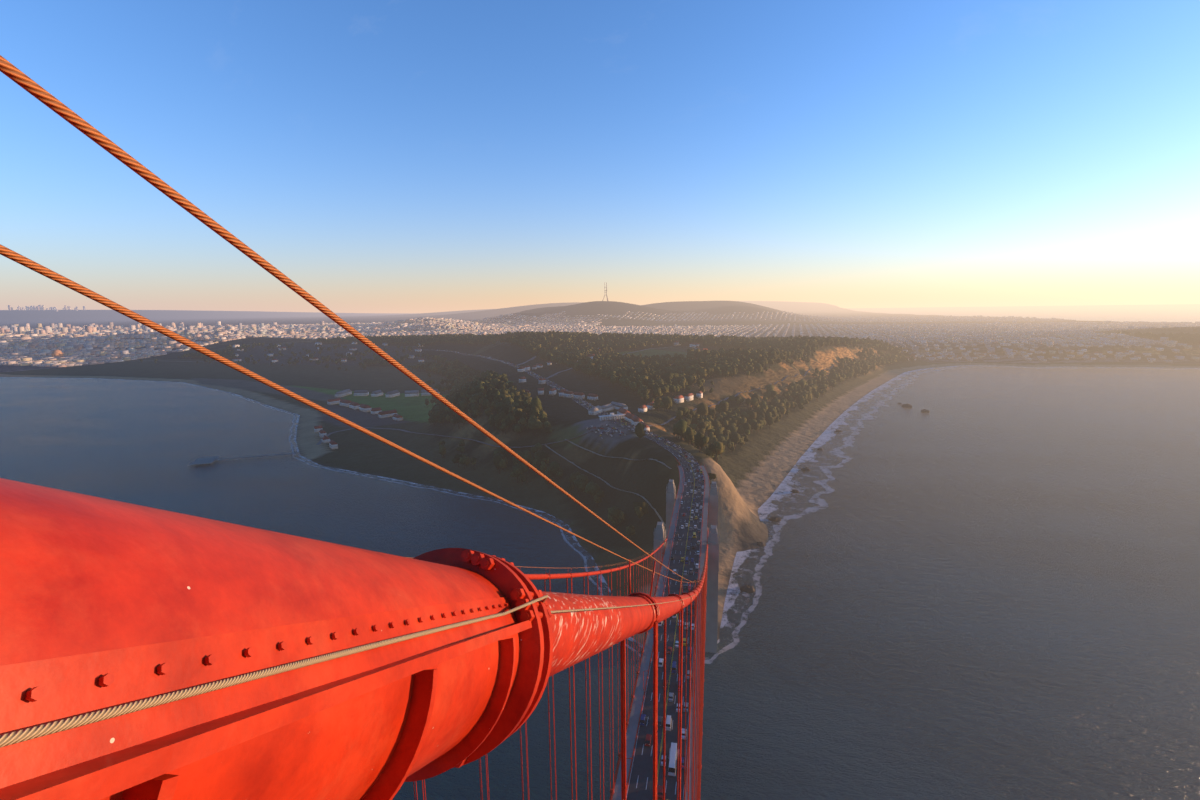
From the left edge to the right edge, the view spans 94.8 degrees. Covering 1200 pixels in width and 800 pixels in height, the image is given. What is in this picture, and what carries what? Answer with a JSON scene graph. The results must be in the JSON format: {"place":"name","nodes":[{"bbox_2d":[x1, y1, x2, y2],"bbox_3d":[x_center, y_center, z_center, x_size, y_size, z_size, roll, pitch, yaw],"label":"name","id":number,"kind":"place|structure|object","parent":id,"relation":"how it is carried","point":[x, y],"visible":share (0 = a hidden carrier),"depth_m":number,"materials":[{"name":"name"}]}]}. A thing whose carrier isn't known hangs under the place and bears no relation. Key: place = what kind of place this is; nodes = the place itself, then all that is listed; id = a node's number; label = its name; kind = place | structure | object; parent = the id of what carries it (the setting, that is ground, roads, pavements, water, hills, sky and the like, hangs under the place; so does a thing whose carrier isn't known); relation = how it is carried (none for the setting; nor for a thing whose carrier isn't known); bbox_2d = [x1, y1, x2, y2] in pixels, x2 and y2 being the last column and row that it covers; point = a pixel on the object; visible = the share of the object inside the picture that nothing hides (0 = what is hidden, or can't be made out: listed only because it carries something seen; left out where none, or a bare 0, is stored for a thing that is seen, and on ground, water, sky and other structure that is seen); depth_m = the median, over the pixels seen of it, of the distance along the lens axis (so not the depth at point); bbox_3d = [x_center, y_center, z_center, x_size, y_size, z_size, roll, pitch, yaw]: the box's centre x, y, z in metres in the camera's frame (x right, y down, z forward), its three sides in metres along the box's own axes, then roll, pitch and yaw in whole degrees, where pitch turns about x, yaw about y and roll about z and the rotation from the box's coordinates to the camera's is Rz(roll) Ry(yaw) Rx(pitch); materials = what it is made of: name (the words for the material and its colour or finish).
{"place":"outdoors","nodes":[
{"label":"outdoors","id":0,"kind":"place"},
{"bbox_2d":[181,342,833,526],"bbox_3d":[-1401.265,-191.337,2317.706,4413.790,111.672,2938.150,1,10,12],"label":"secondary roads","id":1,"kind":"structure","parent":0,"point":[600,425],"depth_m":849.17,"materials":[{"name":"grey asphalt"}]},
{"bbox_2d":[436,350,709,799],"bbox_3d":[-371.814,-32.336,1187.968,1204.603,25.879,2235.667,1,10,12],"label":"road","id":2,"kind":"structure","parent":0,"point":[639,769],"depth_m":242.86,"materials":[{"name":"grey asphalt"}]},
{"bbox_2d":[640,714,645,724],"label":"car","id":3,"kind":"object","parent":2,"relation":"on","point":[642,719],"visible":1,"depth_m":208.26,"materials":[{"name":"paint"}]},
{"bbox_2d":[645,734,651,745],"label":"car","id":4,"kind":"object","parent":2,"relation":"on","point":[648,740],"visible":1,"depth_m":198.39,"materials":[{"name":"paint"}]},
{"bbox_2d":[657,785,662,799],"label":"car","id":5,"kind":"object","parent":2,"relation":"on","point":[660,793],"visible":0.79,"depth_m":176.65,"materials":[{"name":"paint"}]},
{"bbox_2d":[658,716,662,726],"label":"car","id":6,"kind":"object","parent":2,"relation":"on","point":[660,718],"visible":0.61,"depth_m":207.60,"materials":[{"name":"paint"}]},
{"bbox_2d":[658,658,663,666],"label":"car","id":7,"kind":"object","parent":2,"relation":"on","point":[661,660],"visible":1,"depth_m":242.36,"materials":[{"name":"paint"}]},
{"bbox_2d":[661,755,666,765],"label":"car","id":8,"kind":"object","parent":2,"relation":"on","point":[662,760],"visible":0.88,"depth_m":189.69,"materials":[{"name":"paint"}]},
{"bbox_2d":[665,715,671,730],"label":"van","id":9,"kind":"object","parent":2,"relation":"on","point":[668,722],"visible":1,"depth_m":205.79,"materials":[{"name":"paint"}]},
{"bbox_2d":[667,646,671,653],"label":"car","id":10,"kind":"object","parent":2,"relation":"on","point":[669,649],"visible":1,"depth_m":251.98,"materials":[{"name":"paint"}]},
{"bbox_2d":[668,692,673,701],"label":"car","id":11,"kind":"object","parent":2,"relation":"on","point":[670,698],"visible":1,"depth_m":220.90,"materials":[{"name":"paint"}]},
{"bbox_2d":[668,742,676,775],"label":"bus","id":12,"kind":"object","parent":2,"relation":"on","point":[672,762],"visible":0.87,"depth_m":187.66,"materials":[{"name":"paint"}]},
{"bbox_2d":[671,661,676,672],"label":"car","id":13,"kind":"object","parent":2,"relation":"on","point":[674,666],"visible":1,"depth_m":238.49,"materials":[{"name":"paint"}]},
{"bbox_2d":[681,757,683,769],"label":"car","id":14,"kind":"object","parent":2,"relation":"on","point":[682,762],"visible":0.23,"depth_m":188.40,"materials":[{"name":"paint"}]},
{"bbox_2d":[682,728,686,739],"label":"car","id":15,"kind":"object","parent":2,"relation":"on","point":[683,733],"visible":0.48,"depth_m":201.51,"materials":[{"name":"paint"}]},
{"bbox_2d":[683,702,688,711],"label":"car","id":16,"kind":"object","parent":2,"relation":"on","point":[686,707],"visible":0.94,"depth_m":215.07,"materials":[{"name":"paint"}]},
{"bbox_2d":[0,304,1199,799],"bbox_3d":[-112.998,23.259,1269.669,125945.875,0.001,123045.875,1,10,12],"label":"water","id":17,"kind":"structure","parent":0,"point":[978,582],"depth_m":496.14,"materials":[{"name":"liquid"}]},
{"bbox_2d":[189,452,299,466],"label":"torpedo wharf","id":18,"kind":"structure","parent":17,"relation":"in","point":[206,460],"depth_m":866.83,"materials":[{"name":"concrete"}]},
{"bbox_2d":[0,301,1199,643],"bbox_3d":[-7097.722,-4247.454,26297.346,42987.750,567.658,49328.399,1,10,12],"label":"terrain","id":19,"kind":"structure","parent":0,"point":[752,473],"depth_m":1207.18,"materials":[{"name":"green plant"}]},
{"bbox_2d":[51,350,624,419],"bbox_3d":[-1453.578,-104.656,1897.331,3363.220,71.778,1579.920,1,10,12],"label":"buildings","id":20,"kind":"structure","parent":19,"relation":"on","point":[55,353],"depth_m":811.04,"materials":[{"name":"white paint"}]},
{"bbox_2d":[0,305,1199,366],"bbox_3d":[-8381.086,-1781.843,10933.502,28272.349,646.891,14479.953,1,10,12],"label":"city blocks","id":21,"kind":"structure","parent":19,"relation":"on","point":[38,345],"depth_m":3677.87,"materials":[{"name":"white concrete"}]},
{"bbox_2d":[602,282,607,300],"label":"radio tower","id":22,"kind":"structure","parent":19,"relation":"on","point":[605,290],"depth_m":6727.47,"materials":[{"name":"silver metal"}]},
{"bbox_2d":[140,329,1199,538],"bbox_3d":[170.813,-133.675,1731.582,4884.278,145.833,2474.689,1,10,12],"label":"trees","id":23,"kind":"object","parent":19,"relation":"on","point":[657,374],"visible":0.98,"depth_m":1239.39,"materials":[{"name":"green plant"}]},
{"bbox_2d":[653,455,718,652],"bbox_3d":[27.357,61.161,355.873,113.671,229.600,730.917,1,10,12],"label":"concrete pylons","id":24,"kind":"object","parent":19,"relation":"on","point":[660,535],"depth_m":365.93,"materials":[{"name":"concrete"}]},
{"bbox_2d":[413,538,667,799],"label":"cable","id":25,"kind":"object","parent":24,"relation":"attached to","point":[546,576],"visible":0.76,"depth_m":140.09,"materials":[{"name":"red metal"}]},
{"bbox_2d":[595,528,708,799],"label":"cable","id":26,"kind":"object","parent":24,"relation":"attached to","point":[640,619],"visible":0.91,"depth_m":32.31,"materials":[{"name":"red metal"}]},
{"bbox_2d":[0,478,622,799],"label":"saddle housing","id":27,"kind":"object","parent":26,"relation":"attached to","point":[106,603],"visible":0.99,"depth_m":1.78,"materials":[{"name":"red metal"}]},
{"bbox_2d":[0,594,694,747],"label":"safety wire","id":28,"kind":"object","parent":27,"relation":"attached to","point":[15,737],"visible":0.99,"depth_m":1.48,"materials":[{"name":"beige metal"}]},
{"bbox_2d":[0,55,698,581],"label":"hand rope","id":29,"kind":"object","parent":26,"relation":"attached to","point":[64,111],"visible":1,"depth_m":1.83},
{"bbox_2d":[0,244,705,582],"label":"hand rope","id":30,"kind":"object","parent":26,"relation":"attached to","point":[51,274],"visible":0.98,"depth_m":2.72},
{"bbox_2d":[233,340,1152,448],"bbox_3d":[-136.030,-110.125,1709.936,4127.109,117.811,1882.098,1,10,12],"label":"presidio houses","id":31,"kind":"structure","parent":19,"relation":"on","point":[622,408],"depth_m":1457.32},
{"bbox_2d":[740,403,929,592],"bbox_3d":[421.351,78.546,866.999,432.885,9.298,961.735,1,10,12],"label":"sea rocks","id":32,"kind":"object","parent":19,"relation":"on","point":[748,588],"visible":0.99,"depth_m":594.75,"materials":[{"name":"stone"}]},
{"bbox_2d":[0,0,1199,312],"label":"sky","id":33,"kind":"structure","parent":0,"point":[382,156],"materials":[{"name":"blue"}]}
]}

